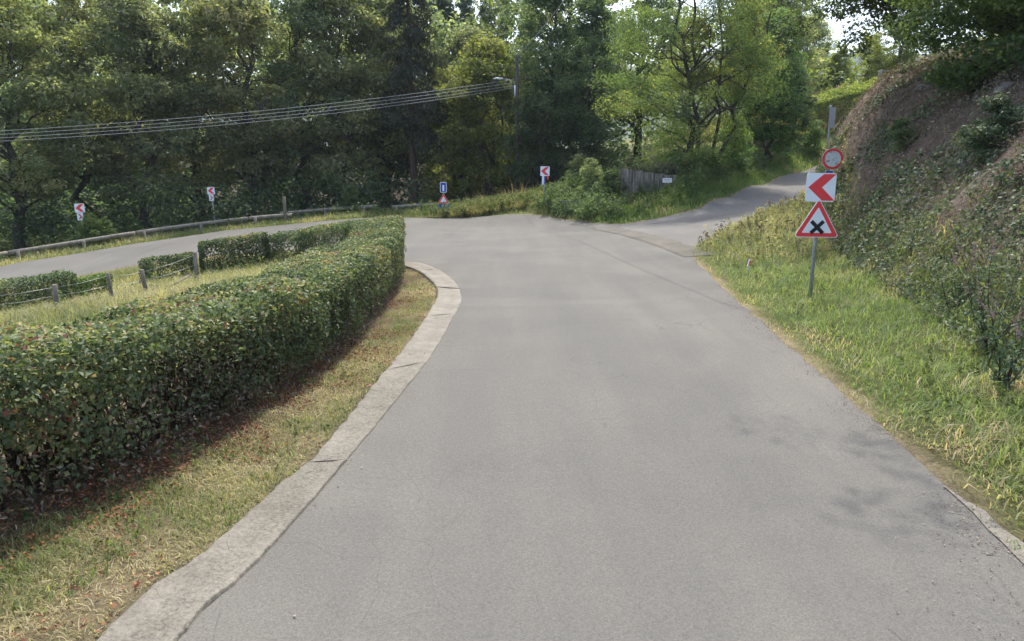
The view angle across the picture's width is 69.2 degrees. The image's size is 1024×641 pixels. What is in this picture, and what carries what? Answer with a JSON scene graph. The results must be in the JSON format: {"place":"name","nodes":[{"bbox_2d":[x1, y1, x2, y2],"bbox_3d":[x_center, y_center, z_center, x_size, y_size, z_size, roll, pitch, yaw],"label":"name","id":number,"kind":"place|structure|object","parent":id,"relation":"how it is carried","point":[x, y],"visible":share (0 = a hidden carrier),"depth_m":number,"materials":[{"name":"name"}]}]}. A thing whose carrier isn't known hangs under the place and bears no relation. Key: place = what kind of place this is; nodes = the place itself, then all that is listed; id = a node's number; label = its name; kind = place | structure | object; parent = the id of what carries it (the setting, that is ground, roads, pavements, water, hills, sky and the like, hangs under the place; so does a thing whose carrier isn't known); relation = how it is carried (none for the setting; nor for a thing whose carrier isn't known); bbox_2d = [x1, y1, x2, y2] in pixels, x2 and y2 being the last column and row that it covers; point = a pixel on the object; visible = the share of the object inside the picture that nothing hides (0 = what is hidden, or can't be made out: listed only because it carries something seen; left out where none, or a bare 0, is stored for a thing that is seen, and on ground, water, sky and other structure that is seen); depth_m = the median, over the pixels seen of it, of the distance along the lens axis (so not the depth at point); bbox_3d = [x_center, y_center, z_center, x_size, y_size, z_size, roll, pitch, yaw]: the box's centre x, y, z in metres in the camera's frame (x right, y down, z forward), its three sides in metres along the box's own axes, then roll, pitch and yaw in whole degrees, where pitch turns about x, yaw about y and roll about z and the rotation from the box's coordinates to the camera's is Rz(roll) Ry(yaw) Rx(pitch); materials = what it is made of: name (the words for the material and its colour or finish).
{"place":"outdoors","nodes":[
{"label":"outdoors","id":0,"kind":"place"},
{"bbox_2d":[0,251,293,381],"bbox_3d":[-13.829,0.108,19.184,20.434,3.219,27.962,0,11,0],"label":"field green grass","id":1,"kind":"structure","parent":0,"point":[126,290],"depth_m":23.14,"materials":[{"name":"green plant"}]},
{"bbox_2d":[8,0,982,91],"label":"sky","id":2,"kind":"structure","parent":0,"point":[836,26],"materials":[{"name":"white"}]},
{"bbox_2d":[87,53,921,155],"bbox_3d":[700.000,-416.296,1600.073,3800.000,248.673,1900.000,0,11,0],"label":"hills","id":3,"kind":"structure","parent":0,"point":[627,136],"depth_m":1125.60,"materials":[{"name":"green plant"}]},
{"bbox_2d":[0,214,1023,640],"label":"road","id":4,"kind":"structure","parent":0,"point":[582,432],"depth_m":5.90,"materials":[{"name":"grey asphalt"}]},
{"bbox_2d":[96,262,461,640],"label":"curb","id":5,"kind":"object","parent":4,"relation":"on","point":[172,606],"visible":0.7,"depth_m":5.43,"materials":[{"name":"concrete"}]},
{"bbox_2d":[588,222,711,256],"bbox_3d":[5.008,-3.417,29.849,1.240,0.261,14.574,-1,11,-6],"label":"junction channel","id":6,"kind":"object","parent":4,"relation":"on","point":[677,247],"visible":0.99,"depth_m":26.45,"materials":[{"name":"concrete"}]},
{"bbox_2d":[684,261,1023,638],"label":"edge litter","id":7,"kind":"object","parent":4,"relation":"on","point":[844,404],"visible":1,"depth_m":5.69,"materials":[{"name":"plant"}]},
{"bbox_2d":[0,45,1023,640],"bbox_3d":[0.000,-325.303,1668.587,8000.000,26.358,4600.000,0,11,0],"label":"ground","id":8,"kind":"structure","parent":0,"point":[924,455],"depth_m":8.87,"materials":[{"name":"green plant"}]},
{"bbox_2d":[0,269,79,311],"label":"field hedge","id":9,"kind":"object","parent":8,"relation":"on","point":[57,277],"visible":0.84,"depth_m":23.82,"materials":[{"name":"green plant"}]},
{"bbox_2d":[0,0,115,255],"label":"oak tree","id":10,"kind":"object","parent":8,"relation":"on","point":[29,170],"visible":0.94,"depth_m":46.81,"materials":[{"name":"green plant"}]},
{"bbox_2d":[0,0,145,231],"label":"oak tree","id":11,"kind":"object","parent":8,"relation":"on","point":[76,12],"visible":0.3,"depth_m":51.21,"materials":[{"name":"green plant"}]},
{"bbox_2d":[74,212,105,246],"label":"shrub","id":12,"kind":"object","parent":8,"relation":"on","point":[88,231],"visible":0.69,"depth_m":42.38,"materials":[{"name":"green plant"}]},
{"bbox_2d":[74,273,113,296],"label":"field hedge","id":13,"kind":"object","parent":8,"relation":"on","point":[90,285],"visible":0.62,"depth_m":25.30,"materials":[{"name":"green plant"}]},
{"bbox_2d":[0,252,198,313],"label":"wire fence","id":14,"kind":"object","parent":8,"relation":"on","point":[55,296],"visible":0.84,"depth_m":23.37,"materials":[{"name":"grey wood"}]},
{"bbox_2d":[52,0,205,237],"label":"oak tree","id":15,"kind":"object","parent":8,"relation":"on","point":[122,15],"visible":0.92,"depth_m":49.20,"materials":[{"name":"green plant"}]},
{"bbox_2d":[0,213,291,260],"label":"wooden guardrail","id":16,"kind":"object","parent":8,"relation":"on","point":[17,252],"visible":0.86,"depth_m":43.15,"materials":[{"name":"grey wood"}]},
{"bbox_2d":[0,246,315,417],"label":"field grass","id":17,"kind":"structure","parent":8,"relation":"on","point":[62,314],"depth_m":22.29,"materials":[{"name":"green plant"}]},
{"bbox_2d":[137,251,193,283],"bbox_3d":[-12.903,-1.946,27.905,2.038,1.258,1.130,-8,14,-37],"label":"field hedge","id":18,"kind":"object","parent":8,"relation":"on","point":[170,259],"visible":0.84,"depth_m":27.68,"materials":[{"name":"green plant"}]},
{"bbox_2d":[123,0,263,220],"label":"oak tree","id":19,"kind":"object","parent":8,"relation":"on","point":[175,28],"visible":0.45,"depth_m":53.42,"materials":[{"name":"green plant"}]},
{"bbox_2d":[0,165,402,242],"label":"woodland edge","id":20,"kind":"object","parent":8,"relation":"on","point":[278,206],"visible":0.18,"depth_m":58.34,"materials":[{"name":"green plant"}]},
{"bbox_2d":[0,215,406,536],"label":"clipped hedge","id":21,"kind":"object","parent":8,"relation":"on","point":[336,287],"visible":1,"depth_m":7.00,"materials":[{"name":"green plant"}]},
{"bbox_2d":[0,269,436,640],"bbox_3d":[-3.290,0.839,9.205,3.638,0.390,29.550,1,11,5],"label":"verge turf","id":22,"kind":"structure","parent":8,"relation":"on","point":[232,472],"depth_m":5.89,"materials":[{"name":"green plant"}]},
{"bbox_2d":[0,274,436,640],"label":"fallen leaves","id":23,"kind":"object","parent":8,"relation":"on","point":[137,583],"visible":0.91,"depth_m":6.52,"materials":[{"name":"plant"}]},
{"bbox_2d":[0,161,438,256],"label":"woodland edge","id":24,"kind":"object","parent":8,"relation":"on","point":[33,227],"visible":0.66,"depth_m":50.90,"materials":[{"name":"green plant"}]},
{"bbox_2d":[14,282,431,550],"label":"verge plants","id":25,"kind":"object","parent":8,"relation":"on","point":[27,515],"visible":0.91,"depth_m":6.84,"materials":[{"name":"green plant"}]},
{"bbox_2d":[197,231,270,272],"bbox_3d":[-10.918,-2.637,29.200,2.740,1.679,1.236,-5,12,-23],"label":"field hedge","id":26,"kind":"object","parent":8,"relation":"on","point":[250,239],"visible":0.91,"depth_m":28.93,"materials":[{"name":"green plant"}]},
{"bbox_2d":[0,0,469,212],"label":"woodland","id":27,"kind":"object","parent":8,"relation":"on","point":[438,44],"visible":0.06,"depth_m":68.30,"materials":[{"name":"green plant"}]},
{"bbox_2d":[171,0,324,221],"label":"oak tree","id":28,"kind":"object","parent":8,"relation":"on","point":[260,164],"visible":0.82,"depth_m":52.83,"materials":[{"name":"green plant"}]},
{"bbox_2d":[264,228,313,260],"bbox_3d":[-8.822,-2.950,29.526,1.964,1.489,1.153,4,12,20],"label":"field hedge","id":29,"kind":"object","parent":8,"relation":"on","point":[276,242],"visible":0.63,"depth_m":29.26,"materials":[{"name":"green plant"}]},
{"bbox_2d":[216,0,368,216],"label":"oak tree","id":30,"kind":"object","parent":8,"relation":"on","point":[288,6],"visible":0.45,"depth_m":56.22,"materials":[{"name":"green plant"}]},
{"bbox_2d":[0,104,635,229],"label":"woodland edge","id":31,"kind":"object","parent":8,"relation":"on","point":[401,169],"visible":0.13,"depth_m":64.42,"materials":[{"name":"green plant"}]},
{"bbox_2d":[0,186,637,265],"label":"verge grass","id":32,"kind":"structure","parent":8,"relation":"on","point":[271,222],"depth_m":43.72,"materials":[{"name":"green plant"}]},
{"bbox_2d":[65,0,579,132],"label":"woodland","id":33,"kind":"object","parent":8,"relation":"on","point":[483,24],"visible":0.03,"depth_m":75.96,"materials":[{"name":"green plant"}]},
{"bbox_2d":[297,219,358,257],"bbox_3d":[-6.761,-2.978,27.997,3.205,1.764,1.248,10,15,42],"label":"field hedge","id":34,"kind":"object","parent":8,"relation":"on","point":[336,228],"visible":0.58,"depth_m":27.82,"materials":[{"name":"green plant"}]},
{"bbox_2d":[280,204,377,217],"bbox_3d":[-12.418,-7.041,50.619,6.519,1.694,0.605,-2,11,-12],"label":"wooden guardrail","id":35,"kind":"object","parent":8,"relation":"on","point":[363,207],"visible":0.66,"depth_m":50.57,"materials":[{"name":"grey wood"}]},
{"bbox_2d":[0,150,663,260],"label":"forest undergrowth","id":36,"kind":"object","parent":8,"relation":"on","point":[71,237],"visible":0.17,"depth_m":53.05,"materials":[{"name":"green plant"}]},
{"bbox_2d":[260,0,415,212],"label":"oak tree","id":37,"kind":"object","parent":8,"relation":"on","point":[369,73],"visible":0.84,"depth_m":56.04,"materials":[{"name":"green plant"}]},
{"bbox_2d":[336,183,366,214],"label":"shrub","id":38,"kind":"object","parent":8,"relation":"on","point":[350,194],"visible":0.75,"depth_m":50.62,"materials":[{"name":"green plant"}]},
{"bbox_2d":[307,0,445,206],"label":"oak tree","id":39,"kind":"object","parent":8,"relation":"on","point":[379,151],"visible":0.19,"depth_m":60.59,"materials":[{"name":"green plant"}]},
{"bbox_2d":[365,0,456,208],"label":"spruce tree","id":40,"kind":"object","parent":8,"relation":"on","point":[403,73],"visible":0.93,"depth_m":54.80,"materials":[{"name":"green plant"}]},
{"bbox_2d":[419,0,460,179],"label":"fir tree","id":41,"kind":"object","parent":8,"relation":"on","point":[446,12],"visible":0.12,"depth_m":78.70,"materials":[{"name":"green plant"}]},
{"bbox_2d":[413,62,499,202],"bbox_3d":[-4.392,-13.968,57.712,6.911,11.554,7.567,-2,11,-11],"label":"maple tree","id":42,"kind":"object","parent":8,"relation":"on","point":[451,188],"visible":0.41,"depth_m":56.05,"materials":[{"name":"green plant"}]},
{"bbox_2d":[454,0,476,57],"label":"fir tree","id":43,"kind":"object","parent":8,"relation":"on","point":[463,6],"visible":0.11,"depth_m":84.22,"materials":[{"name":"green plant"}]},
{"bbox_2d":[426,25,511,174],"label":"maple tree","id":44,"kind":"object","parent":8,"relation":"on","point":[463,36],"visible":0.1,"depth_m":66.09,"materials":[{"name":"green plant"}]},
{"bbox_2d":[427,31,538,198],"bbox_3d":[-2.228,-14.485,55.039,8.604,13.099,7.921,-3,11,-17],"label":"maple tree","id":45,"kind":"object","parent":8,"relation":"on","point":[482,71],"visible":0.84,"depth_m":53.81,"materials":[{"name":"green plant"}]},
{"bbox_2d":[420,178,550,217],"bbox_3d":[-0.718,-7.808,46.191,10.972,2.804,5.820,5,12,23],"label":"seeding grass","id":46,"kind":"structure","parent":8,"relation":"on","point":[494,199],"depth_m":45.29,"materials":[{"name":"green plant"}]},
{"bbox_2d":[408,179,579,217],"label":"tall grass","id":47,"kind":"structure","parent":8,"relation":"on","point":[460,213],"depth_m":44.62,"materials":[{"name":"green plant"}]},
{"bbox_2d":[512,54,518,192],"bbox_3d":[0.334,-12.916,52.449,0.442,11.269,0.554,-10,15,-41],"label":"utility pole","id":48,"kind":"object","parent":8,"relation":"on","point":[516,87],"visible":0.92,"depth_m":51.93,"materials":[{"name":"wood"}]},
{"bbox_2d":[4,80,508,130],"bbox_3d":[-22.979,-12.389,42.929,49.809,5.320,0.030,-4,12,-22],"label":"overhead cable","id":49,"kind":"object","parent":48,"relation":"attached to","point":[245,112],"visible":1,"depth_m":45.48,"materials":[{"name":"grey metal"}]},
{"bbox_2d":[499,86,572,192],"bbox_3d":[1.611,-12.381,52.501,5.353,8.250,5.178,-6,12,-27],"label":"hornbeam tree","id":50,"kind":"object","parent":8,"relation":"on","point":[530,106],"visible":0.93,"depth_m":51.93,"materials":[{"name":"green plant"}]},
{"bbox_2d":[488,0,618,184],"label":"hornbeam tree","id":51,"kind":"object","parent":8,"relation":"on","point":[541,82],"visible":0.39,"depth_m":55.16,"materials":[{"name":"green plant"}]},
{"bbox_2d":[507,0,627,155],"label":"hornbeam tree","id":52,"kind":"object","parent":8,"relation":"on","point":[560,14],"visible":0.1,"depth_m":62.62,"materials":[{"name":"green plant"}]},
{"bbox_2d":[542,0,637,174],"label":"hornbeam tree","id":53,"kind":"object","parent":8,"relation":"on","point":[592,131],"visible":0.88,"depth_m":51.98,"materials":[{"name":"green plant"}]},
{"bbox_2d":[576,157,603,194],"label":"shrub","id":54,"kind":"object","parent":8,"relation":"on","point":[592,165],"visible":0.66,"depth_m":41.06,"materials":[{"name":"green plant"}]},
{"bbox_2d":[598,169,627,201],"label":"shrub","id":55,"kind":"object","parent":8,"relation":"on","point":[610,174],"visible":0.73,"depth_m":39.41,"materials":[{"name":"green plant"}]},
{"bbox_2d":[423,0,838,168],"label":"woodland","id":56,"kind":"object","parent":8,"relation":"on","point":[704,110],"visible":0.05,"depth_m":76.15,"materials":[{"name":"green plant"}]},
{"bbox_2d":[574,0,700,160],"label":"hornbeam tree","id":57,"kind":"object","parent":8,"relation":"on","point":[666,6],"visible":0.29,"depth_m":57.61,"materials":[{"name":"green plant"}]},
{"bbox_2d":[599,162,691,181],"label":"wall top brambles","id":58,"kind":"object","parent":8,"relation":"on","point":[663,166],"depth_m":40.69,"materials":[{"name":"green plant"}]},
{"bbox_2d":[620,169,675,195],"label":"retaining wall","id":59,"kind":"structure","parent":8,"relation":"on","point":[630,178],"depth_m":39.41,"materials":[{"name":"grey concrete"}]},
{"bbox_2d":[536,142,765,213],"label":"nettles","id":60,"kind":"object","parent":8,"relation":"on","point":[693,181],"visible":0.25,"depth_m":42.20,"materials":[{"name":"green plant"}]},
{"bbox_2d":[614,170,688,217],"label":"wall foot weeds","id":61,"kind":"object","parent":8,"relation":"on","point":[645,197],"depth_m":38.70,"materials":[{"name":"green plant"}]},
{"bbox_2d":[532,142,782,219],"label":"undergrowth","id":62,"kind":"object","parent":8,"relation":"on","point":[584,206],"visible":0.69,"depth_m":40.62,"materials":[{"name":"green plant"}]},
{"bbox_2d":[585,0,795,171],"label":"robinia tree","id":63,"kind":"object","parent":8,"relation":"on","point":[695,135],"visible":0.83,"depth_m":42.12,"materials":[{"name":"green plant"}]},
{"bbox_2d":[591,138,831,223],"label":"lane verge grass","id":64,"kind":"structure","parent":8,"relation":"on","point":[732,183],"depth_m":40.30,"materials":[{"name":"green plant"}]},
{"bbox_2d":[662,0,794,162],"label":"robinia tree","id":65,"kind":"object","parent":8,"relation":"on","point":[700,73],"visible":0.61,"depth_m":42.58,"materials":[{"name":"green plant"}]},
{"bbox_2d":[718,114,757,172],"bbox_3d":[13.722,-10.622,45.772,2.562,3.998,2.975,7,13,31],"label":"shrub","id":66,"kind":"object","parent":8,"relation":"on","point":[738,151],"visible":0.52,"depth_m":45.54,"materials":[{"name":"green plant"}]},
{"bbox_2d":[710,0,779,137],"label":"alder tree","id":67,"kind":"object","parent":8,"relation":"on","point":[761,12],"visible":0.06,"depth_m":57.18,"materials":[{"name":"green plant"}]},
{"bbox_2d":[711,0,805,107],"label":"maple tree","id":68,"kind":"object","parent":8,"relation":"on","point":[779,2],"visible":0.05,"depth_m":68.46,"materials":[{"name":"green plant"}]},
{"bbox_2d":[724,6,810,160],"bbox_3d":[17.504,-15.466,49.997,5.280,10.624,5.960,-6,13,-29],"label":"alder tree","id":69,"kind":"object","parent":8,"relation":"on","point":[764,130],"visible":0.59,"depth_m":49.05,"materials":[{"name":"green plant"}]},
{"bbox_2d":[668,76,869,146],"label":"meadow grass","id":70,"kind":"structure","parent":8,"relation":"on","point":[825,124],"depth_m":58.59,"materials":[{"name":"green plant"}]},
{"bbox_2d":[697,145,843,248],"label":"brown lane weeds","id":71,"kind":"object","parent":8,"relation":"on","point":[721,225],"visible":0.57,"depth_m":26.06,"materials":[{"name":"plant"}]},
{"bbox_2d":[702,139,875,265],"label":"dry lane weeds","id":72,"kind":"object","parent":8,"relation":"on","point":[770,231],"visible":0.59,"depth_m":24.06,"materials":[{"name":"green plant"}]},
{"bbox_2d":[770,57,817,145],"bbox_3d":[20.824,-16.071,54.914,3.273,6.587,3.695,8,13,35],"label":"alder tree","id":73,"kind":"object","parent":8,"relation":"on","point":[805,122],"visible":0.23,"depth_m":54.54,"materials":[{"name":"green plant"}]},
{"bbox_2d":[763,0,830,93],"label":"maple tree","id":74,"kind":"object","parent":8,"relation":"on","point":[810,52],"visible":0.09,"depth_m":73.03,"materials":[{"name":"green plant"}]},
{"bbox_2d":[801,119,826,156],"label":"shrub","id":75,"kind":"object","parent":8,"relation":"on","point":[815,140],"visible":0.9,"depth_m":52.34,"materials":[{"name":"green plant"}]},
{"bbox_2d":[795,173,837,298],"bbox_3d":[5.981,-1.454,14.666,0.814,2.868,0.102,1,11,4],"label":"road sign","id":76,"kind":"object","parent":8,"relation":"on","point":[820,189],"visible":0.98,"depth_m":14.50,"materials":[{"name":"metal"}]},
{"bbox_2d":[797,13,841,92],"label":"maple tree","id":77,"kind":"object","parent":8,"relation":"on","point":[825,34],"visible":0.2,"depth_m":86.50,"materials":[{"name":"green plant"}]},
{"bbox_2d":[822,148,843,172],"bbox_3d":[10.548,-4.733,24.539,0.680,1.875,0.090,2,11,8],"label":"road sign","id":78,"kind":"object","parent":8,"relation":"on","point":[831,157],"visible":0.94,"depth_m":24.39,"materials":[{"name":"metal"}]},
{"bbox_2d":[817,46,856,90],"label":"maple tree","id":79,"kind":"object","parent":8,"relation":"on","point":[843,61],"visible":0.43,"depth_m":81.78,"materials":[{"name":"green plant"}]},
{"bbox_2d":[803,75,887,123],"bbox_3d":[28.467,-17.912,59.146,12.266,5.446,2.235,-2,11,-12],"label":"bank hedge","id":80,"kind":"object","parent":8,"relation":"on","point":[835,99],"visible":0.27,"depth_m":58.19,"materials":[{"name":"green plant"}]},
{"bbox_2d":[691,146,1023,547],"bbox_3d":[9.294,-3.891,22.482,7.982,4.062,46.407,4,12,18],"label":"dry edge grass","id":81,"kind":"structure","parent":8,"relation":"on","point":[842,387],"depth_m":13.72,"materials":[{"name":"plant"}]},
{"bbox_2d":[694,140,1023,549],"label":"verge grass","id":82,"kind":"structure","parent":8,"relation":"on","point":[949,370],"depth_m":10.59,"materials":[{"name":"green plant"}]},
{"bbox_2d":[846,32,891,84],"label":"maple tree","id":83,"kind":"object","parent":8,"relation":"on","point":[862,57],"visible":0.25,"depth_m":77.86,"materials":[{"name":"green plant"}]},
{"bbox_2d":[772,0,1008,57],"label":"oak tree","id":84,"kind":"object","parent":8,"relation":"on","point":[870,5],"visible":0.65,"depth_m":24.03,"materials":[{"name":"green plant"}]},
{"bbox_2d":[796,29,997,95],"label":"woodland","id":85,"kind":"object","parent":8,"relation":"on","point":[816,72],"visible":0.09,"depth_m":81.68,"materials":[{"name":"green plant"}]},
{"bbox_2d":[857,0,939,76],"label":"maple tree","id":86,"kind":"object","parent":8,"relation":"on","point":[904,55],"visible":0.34,"depth_m":74.39,"materials":[{"name":"green plant"}]},
{"bbox_2d":[886,116,919,153],"bbox_3d":[10.973,-5.166,20.805,0.774,1.123,0.978,-2,11,-11],"label":"shrub","id":87,"kind":"object","parent":8,"relation":"on","point":[895,128],"visible":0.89,"depth_m":20.73,"materials":[{"name":"green plant"}]},
{"bbox_2d":[806,39,1023,373],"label":"ivy","id":88,"kind":"object","parent":8,"relation":"on","point":[940,169],"visible":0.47,"depth_m":15.84,"materials":[{"name":"green plant"}]},
{"bbox_2d":[806,34,1023,370],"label":"bramble litter","id":89,"kind":"object","parent":8,"relation":"on","point":[921,67],"visible":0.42,"depth_m":19.28,"materials":[{"name":"plant"}]},
{"bbox_2d":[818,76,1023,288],"bbox_3d":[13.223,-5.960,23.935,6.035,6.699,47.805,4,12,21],"label":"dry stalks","id":90,"kind":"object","parent":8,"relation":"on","point":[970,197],"visible":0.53,"depth_m":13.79,"materials":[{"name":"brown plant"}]},
{"bbox_2d":[820,37,1023,268],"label":"creeper clumps","id":91,"kind":"object","parent":8,"relation":"on","point":[981,209],"visible":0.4,"depth_m":13.24,"materials":[{"name":"green plant"}]},
{"bbox_2d":[824,97,1023,321],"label":"nettle fringe","id":92,"kind":"object","parent":8,"relation":"on","point":[925,248],"visible":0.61,"depth_m":14.57,"materials":[{"name":"green plant"}]},
{"bbox_2d":[882,0,1023,101],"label":"beech tree","id":93,"kind":"object","parent":8,"relation":"on","point":[992,17],"visible":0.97,"depth_m":19.26,"materials":[{"name":"green plant"}]},
{"bbox_2d":[918,250,991,312],"bbox_3d":[6.957,-0.625,11.703,1.000,1.066,0.603,8,14,36],"label":"flowering shrub","id":94,"kind":"object","parent":8,"relation":"on","point":[959,291],"visible":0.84,"depth_m":11.60,"materials":[{"name":"green plant"}]},
{"bbox_2d":[943,485,1023,563],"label":"road edging","id":95,"kind":"object","parent":8,"relation":"on","point":[1002,534],"visible":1,"depth_m":5.24,"materials":[{"name":"concrete"}]},
{"bbox_2d":[951,90,1023,163],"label":"shrub","id":96,"kind":"object","parent":8,"relation":"on","point":[1006,114],"visible":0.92,"depth_m":14.94,"materials":[{"name":"green plant"}]},
{"bbox_2d":[952,232,1023,353],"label":"flowering shrub","id":97,"kind":"object","parent":8,"relation":"on","point":[982,328],"visible":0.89,"depth_m":9.50,"materials":[{"name":"green plant"}]},
{"bbox_2d":[975,275,1023,393],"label":"flowering shrub","id":98,"kind":"object","parent":8,"relation":"on","point":[999,353],"visible":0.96,"depth_m":8.23,"materials":[{"name":"green plant"}]},
{"bbox_2d":[592,166,818,245],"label":"side road","id":99,"kind":"structure","parent":0,"point":[687,228],"depth_m":36.01,"materials":[{"name":"grey asphalt"}]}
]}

